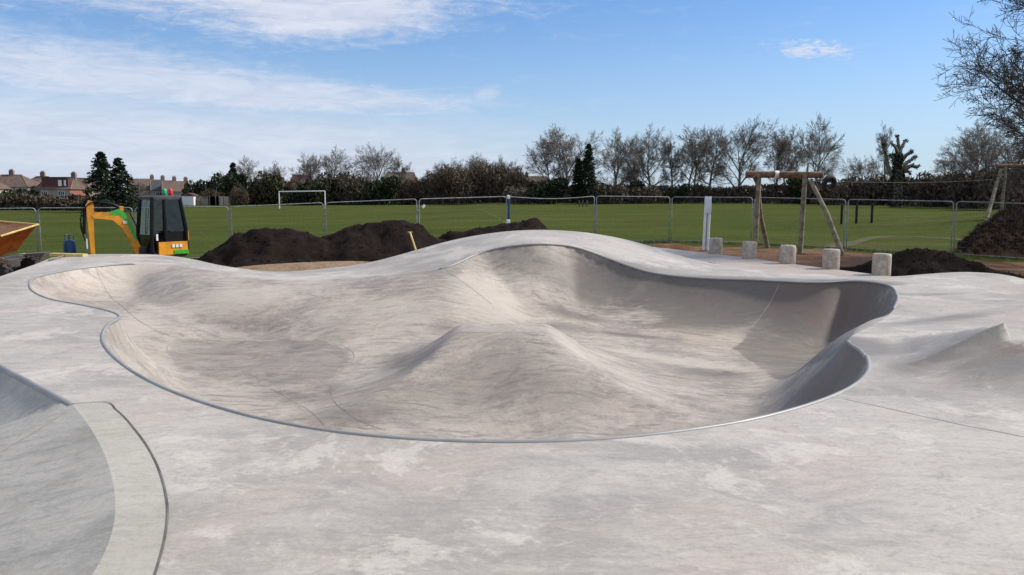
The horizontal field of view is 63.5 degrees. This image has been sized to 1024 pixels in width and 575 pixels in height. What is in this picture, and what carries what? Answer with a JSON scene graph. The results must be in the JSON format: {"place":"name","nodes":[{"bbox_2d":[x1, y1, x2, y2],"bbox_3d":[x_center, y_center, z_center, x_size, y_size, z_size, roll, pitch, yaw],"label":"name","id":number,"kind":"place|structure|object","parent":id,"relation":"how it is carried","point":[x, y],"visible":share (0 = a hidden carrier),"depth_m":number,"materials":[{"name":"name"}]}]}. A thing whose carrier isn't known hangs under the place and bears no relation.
{"place":"outdoors","nodes":[
{"label":"outdoors","id":0,"kind":"place"},
{"bbox_2d":[12,252,52,271],"bbox_3d":[-14.699,-0.742,25.596,1.755,0.700,0.576,-1,7,-9],"label":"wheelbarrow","id":1,"kind":"object","parent":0,"point":[42,256],"visible":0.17,"depth_m":25.42,"materials":[{"name":"metal"}]},
{"bbox_2d":[0,230,1023,574],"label":"concrete deck","id":2,"kind":"structure","parent":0,"point":[844,484],"depth_m":5.17,"materials":[{"name":"concrete"}]},
{"bbox_2d":[49,253,87,256],"bbox_3d":[-11.160,-0.815,20.794,1.052,0.085,0.160,2,7,16],"label":"timber plank","id":3,"kind":"object","parent":2,"relation":"on","point":[67,254],"visible":0.97,"depth_m":20.75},
{"bbox_2d":[0,364,168,574],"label":"skate bowl","id":4,"kind":"object","parent":2,"relation":"in","point":[83,491],"visible":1,"depth_m":5.07,"materials":[{"name":"concrete"}]},
{"bbox_2d":[28,243,898,442],"bbox_3d":[-2.514,0.505,12.813,16.425,1.797,12.084,2,7,19],"label":"skate bowl","id":5,"kind":"object","parent":2,"relation":"in","point":[538,343],"visible":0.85,"depth_m":13.99,"materials":[{"name":"concrete"}]},
{"bbox_2d":[0,193,1023,261],"bbox_3d":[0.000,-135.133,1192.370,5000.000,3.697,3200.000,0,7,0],"label":"grass field","id":6,"kind":"structure","parent":0,"point":[472,216],"depth_m":63.35,"materials":[{"name":"plant"}]},
{"bbox_2d":[0,169,39,191],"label":"house","id":7,"kind":"structure","parent":6,"relation":"on","point":[13,180],"depth_m":211.32,"materials":[{"name":"brown brick"}]},
{"bbox_2d":[1,187,40,205],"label":"shrub","id":8,"kind":"object","parent":6,"relation":"on","point":[34,192],"visible":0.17,"depth_m":119.00,"materials":[{"name":"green plant"}]},
{"bbox_2d":[40,195,76,209],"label":"shrub","id":9,"kind":"object","parent":6,"relation":"on","point":[59,202],"visible":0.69,"depth_m":115.42,"materials":[{"name":"brown plant"}]},
{"bbox_2d":[34,171,85,196],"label":"house","id":10,"kind":"structure","parent":6,"relation":"on","point":[59,186],"depth_m":210.85,"materials":[{"name":"red brick"}]},
{"bbox_2d":[63,234,76,252],"bbox_3d":[-13.389,-0.943,25.057,0.360,1.321,0.360,0,7,0],"label":"gas bottle","id":11,"kind":"object","parent":6,"relation":"on","point":[69,245],"visible":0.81,"depth_m":24.89,"materials":[{"name":"blue paint"}]},
{"bbox_2d":[69,195,99,209],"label":"shrub","id":12,"kind":"object","parent":6,"relation":"on","point":[78,201],"visible":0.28,"depth_m":114.58,"materials":[{"name":"brown plant"}]},
{"bbox_2d":[36,207,134,257],"bbox_3d":[-15.611,-1.885,30.222,3.392,2.088,0.620,-1,7,-9],"label":"fence panel","id":13,"kind":"object","parent":6,"relation":"on","point":[74,218],"visible":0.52,"depth_m":30.04,"materials":[{"name":"metal"}]},
{"bbox_2d":[78,151,130,211],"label":"conifer","id":14,"kind":"object","parent":6,"relation":"on","point":[101,164],"visible":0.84,"depth_m":103.50,"materials":[{"name":"green plant"}]},
{"bbox_2d":[99,157,146,211],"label":"conifer","id":15,"kind":"object","parent":6,"relation":"on","point":[121,180],"visible":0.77,"depth_m":105.60,"materials":[{"name":"green plant"}]},
{"bbox_2d":[138,175,164,195],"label":"house","id":16,"kind":"structure","parent":6,"relation":"on","point":[147,181],"depth_m":257.83,"materials":[{"name":"brown brick"}]},
{"bbox_2d":[149,177,175,195],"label":"house","id":17,"kind":"structure","parent":6,"relation":"on","point":[154,188],"depth_m":253.65,"materials":[{"name":"brown brick"}]},
{"bbox_2d":[160,177,187,196],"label":"house","id":18,"kind":"structure","parent":6,"relation":"on","point":[177,187],"depth_m":251.80,"materials":[{"name":"brown brick"}]},
{"bbox_2d":[132,206,229,257],"bbox_3d":[-12.302,-1.955,30.717,3.477,2.104,0.620,-1,7,-8],"label":"fence panel","id":19,"kind":"object","parent":6,"relation":"on","point":[191,228],"visible":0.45,"depth_m":30.80,"materials":[{"name":"metal"}]},
{"bbox_2d":[181,193,198,204],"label":"garden shed","id":20,"kind":"structure","parent":6,"relation":"on","point":[188,198],"depth_m":157.94,"materials":[{"name":"white paint"}]},
{"bbox_2d":[181,179,211,194],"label":"shrub","id":21,"kind":"object","parent":6,"relation":"on","point":[198,187],"visible":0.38,"depth_m":169.36,"materials":[{"name":"green plant"}]},
{"bbox_2d":[196,196,219,204],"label":"garden fence","id":22,"kind":"object","parent":6,"relation":"on","point":[201,200],"visible":0.64,"depth_m":159.10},
{"bbox_2d":[199,187,225,195],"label":"shrub","id":23,"kind":"object","parent":6,"relation":"on","point":[207,192],"visible":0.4,"depth_m":162.64,"materials":[{"name":"brown plant"}]},
{"bbox_2d":[208,171,249,204],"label":"shrub","id":24,"kind":"object","parent":6,"relation":"on","point":[224,182],"visible":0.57,"depth_m":165.06,"materials":[{"name":"green plant"}]},
{"bbox_2d":[228,186,250,204],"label":"shrub","id":25,"kind":"object","parent":6,"relation":"on","point":[240,197],"visible":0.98,"depth_m":158.19,"materials":[{"name":"brown plant"}]},
{"bbox_2d":[236,156,274,181],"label":"bare tree","id":26,"kind":"object","parent":6,"relation":"on","point":[249,168],"visible":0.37,"depth_m":175.19,"materials":[{"name":"brown plant"}]},
{"bbox_2d":[247,169,287,204],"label":"shrub","id":27,"kind":"object","parent":6,"relation":"on","point":[267,188],"visible":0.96,"depth_m":161.91,"materials":[{"name":"green plant"}]},
{"bbox_2d":[228,202,323,236],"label":"fence panel","id":28,"kind":"object","parent":6,"relation":"on","point":[273,211],"visible":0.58,"depth_m":31.25,"materials":[{"name":"metal"}]},
{"bbox_2d":[280,177,301,203],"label":"shrub","id":29,"kind":"object","parent":6,"relation":"on","point":[290,186],"visible":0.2,"depth_m":167.21,"materials":[{"name":"brown plant"}]},
{"bbox_2d":[282,182,328,204],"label":"shrub","id":30,"kind":"object","parent":6,"relation":"on","point":[302,197],"visible":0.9,"depth_m":157.75,"materials":[{"name":"green plant"}]},
{"bbox_2d":[288,152,325,183],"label":"bare tree","id":31,"kind":"object","parent":6,"relation":"on","point":[314,165],"visible":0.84,"depth_m":172.87,"materials":[{"name":"brown plant"}]},
{"bbox_2d":[302,172,348,204],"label":"shrub","id":32,"kind":"object","parent":6,"relation":"on","point":[333,190],"visible":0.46,"depth_m":165.56,"materials":[{"name":"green plant"}]},
{"bbox_2d":[309,145,361,203],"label":"bare tree","id":33,"kind":"object","parent":6,"relation":"on","point":[324,164],"visible":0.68,"depth_m":169.06,"materials":[{"name":"brown plant"}]},
{"bbox_2d":[336,171,375,204],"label":"shrub","id":34,"kind":"object","parent":6,"relation":"on","point":[353,186],"visible":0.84,"depth_m":162.56,"materials":[{"name":"brown plant"}]},
{"bbox_2d":[323,199,416,234],"bbox_3d":[-5.511,-2.337,32.127,3.664,2.212,0.620,-2,7,-13],"label":"fence panel","id":35,"kind":"object","parent":6,"relation":"on","point":[366,209],"visible":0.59,"depth_m":32.00,"materials":[{"name":"metal"}]},
{"bbox_2d":[350,143,398,179],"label":"bare tree","id":36,"kind":"object","parent":6,"relation":"on","point":[377,160],"visible":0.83,"depth_m":172.03,"materials":[{"name":"brown plant"}]},
{"bbox_2d":[361,175,400,204],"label":"shrub","id":37,"kind":"object","parent":6,"relation":"on","point":[387,188],"visible":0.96,"depth_m":162.38,"materials":[{"name":"green plant"}]},
{"bbox_2d":[390,153,414,182],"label":"bare tree","id":38,"kind":"object","parent":6,"relation":"on","point":[398,165],"visible":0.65,"depth_m":175.30,"materials":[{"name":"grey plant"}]},
{"bbox_2d":[394,176,425,204],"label":"shrub","id":39,"kind":"object","parent":6,"relation":"on","point":[409,191],"visible":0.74,"depth_m":167.24,"materials":[{"name":"brown plant"}]},
{"bbox_2d":[415,169,457,204],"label":"shrub","id":40,"kind":"object","parent":6,"relation":"on","point":[430,185],"visible":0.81,"depth_m":164.69,"materials":[{"name":"brown plant"}]},
{"bbox_2d":[436,163,484,204],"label":"shrub","id":41,"kind":"object","parent":6,"relation":"on","point":[464,186],"visible":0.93,"depth_m":163.74,"materials":[{"name":"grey plant"}]},
{"bbox_2d":[417,196,506,231],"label":"fence panel","id":42,"kind":"object","parent":6,"relation":"on","point":[424,205],"visible":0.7,"depth_m":33.08,"materials":[{"name":"metal"}]},
{"bbox_2d":[460,160,509,203],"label":"shrub","id":43,"kind":"object","parent":6,"relation":"on","point":[484,171],"visible":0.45,"depth_m":165.40,"materials":[{"name":"brown plant"}]},
{"bbox_2d":[0,171,1012,209],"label":"hedgerow","id":44,"kind":"object","parent":6,"relation":"on","point":[35,203],"visible":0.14,"depth_m":159.94,"materials":[{"name":"plant"}]},
{"bbox_2d":[482,165,531,202],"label":"shrub","id":45,"kind":"object","parent":6,"relation":"on","point":[503,180],"visible":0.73,"depth_m":164.27,"materials":[{"name":"brown plant"}]},
{"bbox_2d":[502,185,540,203],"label":"shrub","id":46,"kind":"object","parent":6,"relation":"on","point":[514,192],"visible":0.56,"depth_m":149.62,"materials":[{"name":"brown plant"}]},
{"bbox_2d":[524,176,568,203],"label":"shrub","id":47,"kind":"object","parent":6,"relation":"on","point":[556,187],"visible":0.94,"depth_m":147.47,"materials":[{"name":"green plant"}]},
{"bbox_2d":[523,136,575,183],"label":"bare tree","id":48,"kind":"object","parent":6,"relation":"on","point":[535,161],"visible":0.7,"depth_m":170.09,"materials":[{"name":"brown plant"}]},
{"bbox_2d":[506,195,594,233],"bbox_3d":[1.614,-2.810,34.684,4.018,2.125,0.620,-2,7,-18],"label":"fence panel","id":49,"kind":"object","parent":6,"relation":"on","point":[508,207],"visible":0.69,"depth_m":34.51,"materials":[{"name":"metal"}]},
{"bbox_2d":[532,123,612,202],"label":"bare tree","id":50,"kind":"object","parent":6,"relation":"on","point":[553,143],"visible":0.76,"depth_m":165.70,"materials":[{"name":"brown plant"}]},
{"bbox_2d":[568,158,585,203],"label":"conifer","id":51,"kind":"object","parent":6,"relation":"on","point":[576,171],"visible":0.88,"depth_m":149.30,"materials":[{"name":"green plant"}]},
{"bbox_2d":[578,143,597,203],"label":"conifer","id":52,"kind":"object","parent":6,"relation":"on","point":[588,173],"visible":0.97,"depth_m":148.13,"materials":[{"name":"green plant"}]},
{"bbox_2d":[580,182,630,203],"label":"shrub","id":53,"kind":"object","parent":6,"relation":"on","point":[607,190],"visible":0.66,"depth_m":152.07,"materials":[{"name":"brown plant"}]},
{"bbox_2d":[587,126,648,187],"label":"bare tree","id":54,"kind":"object","parent":6,"relation":"on","point":[616,163],"visible":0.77,"depth_m":165.91,"materials":[{"name":"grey plant"}]},
{"bbox_2d":[594,196,669,240],"bbox_3d":[5.164,-2.915,35.684,3.544,2.082,0.620,-2,7,-13],"label":"fence panel","id":55,"kind":"object","parent":6,"relation":"on","point":[634,212],"visible":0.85,"depth_m":35.70,"materials":[{"name":"metal"}]},
{"bbox_2d":[617,133,657,185],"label":"bare tree","id":56,"kind":"object","parent":6,"relation":"on","point":[628,161],"visible":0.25,"depth_m":171.36,"materials":[{"name":"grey plant"}]},
{"bbox_2d":[621,185,665,203],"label":"shrub","id":57,"kind":"object","parent":6,"relation":"on","point":[637,191],"visible":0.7,"depth_m":155.19,"materials":[{"name":"brown plant"}]},
{"bbox_2d":[620,121,677,191],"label":"bare tree","id":58,"kind":"object","parent":6,"relation":"on","point":[645,142],"visible":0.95,"depth_m":165.08,"materials":[{"name":"brown plant"}]},
{"bbox_2d":[658,130,688,186],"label":"bare tree","id":59,"kind":"object","parent":6,"relation":"on","point":[682,177],"visible":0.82,"depth_m":167.07,"materials":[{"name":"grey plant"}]},
{"bbox_2d":[665,183,690,203],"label":"shrub","id":60,"kind":"object","parent":6,"relation":"on","point":[679,193],"visible":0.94,"depth_m":156.12,"materials":[{"name":"green plant"}]},
{"bbox_2d":[661,123,723,184],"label":"bare tree","id":61,"kind":"object","parent":6,"relation":"on","point":[694,147],"visible":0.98,"depth_m":165.38,"materials":[{"name":"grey plant"}]},
{"bbox_2d":[665,197,752,242],"bbox_3d":[8.420,-2.836,35.343,3.610,2.083,0.620,3,7,27],"label":"fence panel","id":62,"kind":"object","parent":6,"relation":"on","point":[715,218],"visible":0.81,"depth_m":35.24,"materials":[{"name":"metal"}]},
{"bbox_2d":[688,126,734,188],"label":"bare tree","id":63,"kind":"object","parent":6,"relation":"on","point":[716,156],"visible":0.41,"depth_m":171.36,"materials":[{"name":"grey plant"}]},
{"bbox_2d":[698,115,783,189],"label":"bare tree","id":64,"kind":"object","parent":6,"relation":"on","point":[749,148],"visible":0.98,"depth_m":161.58,"materials":[{"name":"brown plant"}]},
{"bbox_2d":[762,128,799,184],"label":"bare tree","id":65,"kind":"object","parent":6,"relation":"on","point":[781,149],"visible":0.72,"depth_m":164.87,"materials":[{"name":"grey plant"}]},
{"bbox_2d":[762,124,818,182],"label":"bare tree","id":66,"kind":"object","parent":6,"relation":"on","point":[790,161],"visible":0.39,"depth_m":169.82,"materials":[{"name":"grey plant"}]},
{"bbox_2d":[752,197,845,248],"bbox_3d":[11.497,-2.611,33.466,3.811,2.081,0.620,5,8,36],"label":"fence panel","id":67,"kind":"object","parent":6,"relation":"on","point":[805,221],"visible":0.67,"depth_m":33.13,"materials":[{"name":"metal"}]},
{"bbox_2d":[786,178,820,203],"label":"shrub","id":68,"kind":"object","parent":6,"relation":"on","point":[794,186],"visible":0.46,"depth_m":149.90,"materials":[{"name":"green plant"}]},
{"bbox_2d":[785,113,844,184],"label":"bare tree","id":69,"kind":"object","parent":6,"relation":"on","point":[823,148],"visible":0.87,"depth_m":158.49,"materials":[{"name":"brown plant"}]},
{"bbox_2d":[806,182,852,204],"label":"shrub","id":70,"kind":"object","parent":6,"relation":"on","point":[836,193],"visible":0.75,"depth_m":138.12,"materials":[{"name":"brown plant"}]},
{"bbox_2d":[839,154,885,181],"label":"bare tree","id":71,"kind":"object","parent":6,"relation":"on","point":[860,168],"visible":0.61,"depth_m":168.26,"materials":[{"name":"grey plant"}]},
{"bbox_2d":[841,173,886,204],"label":"shrub","id":72,"kind":"object","parent":6,"relation":"on","point":[861,188],"visible":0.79,"depth_m":138.00,"materials":[{"name":"brown plant"}]},
{"bbox_2d":[867,124,893,177],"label":"bare tree","id":73,"kind":"object","parent":6,"relation":"on","point":[883,138],"visible":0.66,"depth_m":173.45,"materials":[{"name":"brown plant"}]},
{"bbox_2d":[874,175,913,204],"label":"shrub","id":74,"kind":"object","parent":6,"relation":"on","point":[885,192],"visible":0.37,"depth_m":135.58,"materials":[{"name":"brown plant"}]},
{"bbox_2d":[843,199,953,252],"bbox_3d":[14.471,-2.283,31.192,3.883,2.082,0.620,5,8,39],"label":"fence panel","id":75,"kind":"object","parent":6,"relation":"on","point":[897,225],"visible":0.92,"depth_m":31.16,"materials":[{"name":"metal"}]},
{"bbox_2d":[881,134,920,206],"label":"ivy pollard","id":76,"kind":"object","parent":6,"relation":"on","point":[898,170],"visible":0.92,"depth_m":118.50,"materials":[{"name":"green plant"}]},
{"bbox_2d":[912,170,957,206],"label":"shrub","id":77,"kind":"object","parent":6,"relation":"on","point":[928,188],"visible":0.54,"depth_m":123.01,"materials":[{"name":"brown plant"}]},
{"bbox_2d":[930,153,979,176],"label":"bare tree","id":78,"kind":"object","parent":6,"relation":"on","point":[943,169],"visible":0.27,"depth_m":133.37,"materials":[{"name":"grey plant"}]},
{"bbox_2d":[939,168,985,208],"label":"shrub","id":79,"kind":"object","parent":6,"relation":"on","point":[962,189],"visible":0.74,"depth_m":110.37,"materials":[{"name":"grey plant"}]},
{"bbox_2d":[932,122,1010,180],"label":"bare tree","id":80,"kind":"object","parent":6,"relation":"on","point":[953,164],"visible":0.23,"depth_m":118.48,"materials":[{"name":"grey plant"}]},
{"bbox_2d":[931,0,1023,233],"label":"ash tree","id":81,"kind":"object","parent":6,"relation":"on","point":[1010,89],"visible":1,"depth_m":25.94,"materials":[{"name":"brown plant"}]},
{"bbox_2d":[949,118,1023,176],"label":"bare tree","id":82,"kind":"object","parent":6,"relation":"on","point":[973,157],"visible":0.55,"depth_m":110.94,"materials":[{"name":"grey plant"}]},
{"bbox_2d":[952,197,1023,258],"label":"overgrown bank","id":83,"kind":"structure","parent":6,"relation":"on","point":[980,243],"depth_m":30.93,"materials":[{"name":"soil"}]},
{"bbox_2d":[952,201,1023,257],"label":"fence panel","id":84,"kind":"object","parent":6,"relation":"on","point":[955,213],"visible":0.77,"depth_m":29.42,"materials":[{"name":"metal"}]},
{"bbox_2d":[972,163,1023,209],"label":"shrub","id":85,"kind":"object","parent":6,"relation":"on","point":[984,189],"visible":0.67,"depth_m":98.43,"materials":[{"name":"grey plant"}]},
{"bbox_2d":[972,126,1023,179],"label":"bare tree","id":86,"kind":"object","parent":6,"relation":"on","point":[1007,153],"visible":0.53,"depth_m":103.50,"materials":[{"name":"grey plant"}]},
{"bbox_2d":[984,164,1023,219],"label":"log frame","id":87,"kind":"object","parent":6,"relation":"on","point":[1000,167],"visible":0.74,"depth_m":51.16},
{"bbox_2d":[818,179,992,182],"bbox_3d":[20.488,-5.275,40.462,0.011,0.436,30.058,6,9,41],"label":"ropeway wire","id":88,"kind":"object","parent":87,"relation":"attached to","point":[906,182],"visible":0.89,"depth_m":37.34,"materials":[{"name":"grey metal"}]},
{"bbox_2d":[821,175,836,192],"bbox_3d":[11.777,-3.850,30.705,0.676,0.650,0.330,-3,7,-27],"label":"tyre seat","id":89,"kind":"object","parent":88,"relation":"hanging from","point":[831,179],"visible":1,"depth_m":30.61,"materials":[{"name":"rubber"}]},
{"bbox_2d":[0,0,1023,192],"label":"sky","id":90,"kind":"structure","parent":0,"point":[191,89],"materials":[{"name":"blue"}]},
{"bbox_2d":[654,247,880,275],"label":"paved platform","id":91,"kind":"structure","parent":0,"point":[734,261],"depth_m":20.18,"materials":[{"name":"concrete"}]},
{"bbox_2d":[709,238,722,254],"bbox_3d":[5.840,-1.186,23.687,0.384,0.476,0.384,0,7,0],"label":"bollard","id":92,"kind":"object","parent":91,"relation":"on","point":[715,245],"visible":1,"depth_m":23.53,"materials":[{"name":"concrete"}]},
{"bbox_2d":[742,241,756,258],"bbox_3d":[6.306,-0.986,21.956,0.384,0.476,0.384,3,7,27],"label":"bollard","id":93,"kind":"object","parent":91,"relation":"on","point":[749,249],"visible":0.98,"depth_m":21.80,"materials":[{"name":"concrete"}]},
{"bbox_2d":[780,245,795,263],"bbox_3d":[6.830,-0.814,20.463,0.384,0.476,0.384,-5,8,-36],"label":"bollard","id":94,"kind":"object","parent":91,"relation":"on","point":[787,254],"visible":0.98,"depth_m":20.31,"materials":[{"name":"concrete"}]},
{"bbox_2d":[822,249,839,269],"bbox_3d":[7.360,-0.652,19.061,0.384,0.476,0.384,-1,7,-9],"label":"bollard","id":95,"kind":"object","parent":91,"relation":"on","point":[830,258],"visible":0.98,"depth_m":18.91,"materials":[{"name":"concrete"}]},
{"bbox_2d":[872,253,891,275],"bbox_3d":[7.901,-0.491,17.665,0.384,0.476,0.384,2,7,18],"label":"bollard","id":96,"kind":"object","parent":91,"relation":"on","point":[881,264],"visible":0.97,"depth_m":17.51,"materials":[{"name":"concrete"}]},
{"bbox_2d":[694,247,1023,275],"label":"bare soil","id":97,"kind":"structure","parent":0,"point":[813,260],"depth_m":27.54,"materials":[{"name":"soil"}]},
{"bbox_2d":[0,221,41,275],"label":"site dumper","id":98,"kind":"object","parent":97,"relation":"on","point":[14,236],"visible":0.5,"depth_m":23.63,"materials":[{"name":"orange paint"}]},
{"bbox_2d":[80,188,188,256],"bbox_3d":[-11.551,-1.718,25.445,1.240,2.668,3.042,6,9,41],"label":"mini digger","id":99,"kind":"object","parent":97,"relation":"on","point":[169,234],"visible":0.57,"depth_m":25.59,"materials":[{"name":"metal"}]},
{"bbox_2d":[197,227,330,267],"bbox_3d":[-7.331,-1.016,25.031,6.478,1.626,5.550,0,7,0],"label":"soil heap","id":100,"kind":"object","parent":97,"relation":"on","point":[260,246],"visible":0.34,"depth_m":24.31,"materials":[{"name":"soil"}]},
{"bbox_2d":[235,261,368,271],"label":"straw soil","id":101,"kind":"structure","parent":97,"relation":"on","point":[286,267],"depth_m":21.31,"materials":[{"name":"soil"}]},
{"bbox_2d":[321,219,446,261],"bbox_3d":[-4.297,-1.227,25.325,6.900,1.704,6.150,0,7,0],"label":"soil heap","id":102,"kind":"object","parent":97,"relation":"on","point":[374,241],"visible":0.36,"depth_m":24.55,"materials":[{"name":"soil"}]},
{"bbox_2d":[438,218,549,240],"bbox_3d":[-0.997,-1.545,27.271,6.340,1.541,6.000,0,7,0],"label":"soil heap","id":103,"kind":"object","parent":97,"relation":"on","point":[533,224],"visible":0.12,"depth_m":27.08,"materials":[{"name":"soil"}]},
{"bbox_2d":[648,243,708,250],"bbox_3d":[5.426,-1.433,31.006,4.350,0.431,2.925,0,7,0],"label":"soil heap","id":104,"kind":"object","parent":97,"relation":"on","point":[678,246],"visible":0.12,"depth_m":30.78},
{"bbox_2d":[702,196,711,249],"bbox_3d":[6.231,-2.054,26.439,0.253,1.722,0.120,0,7,0],"label":"white post","id":105,"kind":"object","parent":97,"relation":"on","point":[707,205],"visible":1,"depth_m":26.40,"materials":[{"name":"plastic"}]},
{"bbox_2d":[745,163,845,256],"bbox_3d":[9.745,-2.767,29.939,2.209,3.430,4.651,-2,7,-17],"label":"log frame","id":106,"kind":"object","parent":97,"relation":"on","point":[756,176],"visible":0.92,"depth_m":29.55,"materials":[{"name":"wood"}]},
{"bbox_2d":[839,248,1023,278],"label":"soil heap","id":107,"kind":"object","parent":97,"relation":"on","point":[913,261],"visible":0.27,"depth_m":20.91,"materials":[{"name":"soil"}]},
{"bbox_2d":[798,236,961,254],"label":"trodden track","id":108,"kind":"structure","parent":0,"point":[857,242],"depth_m":40.10,"materials":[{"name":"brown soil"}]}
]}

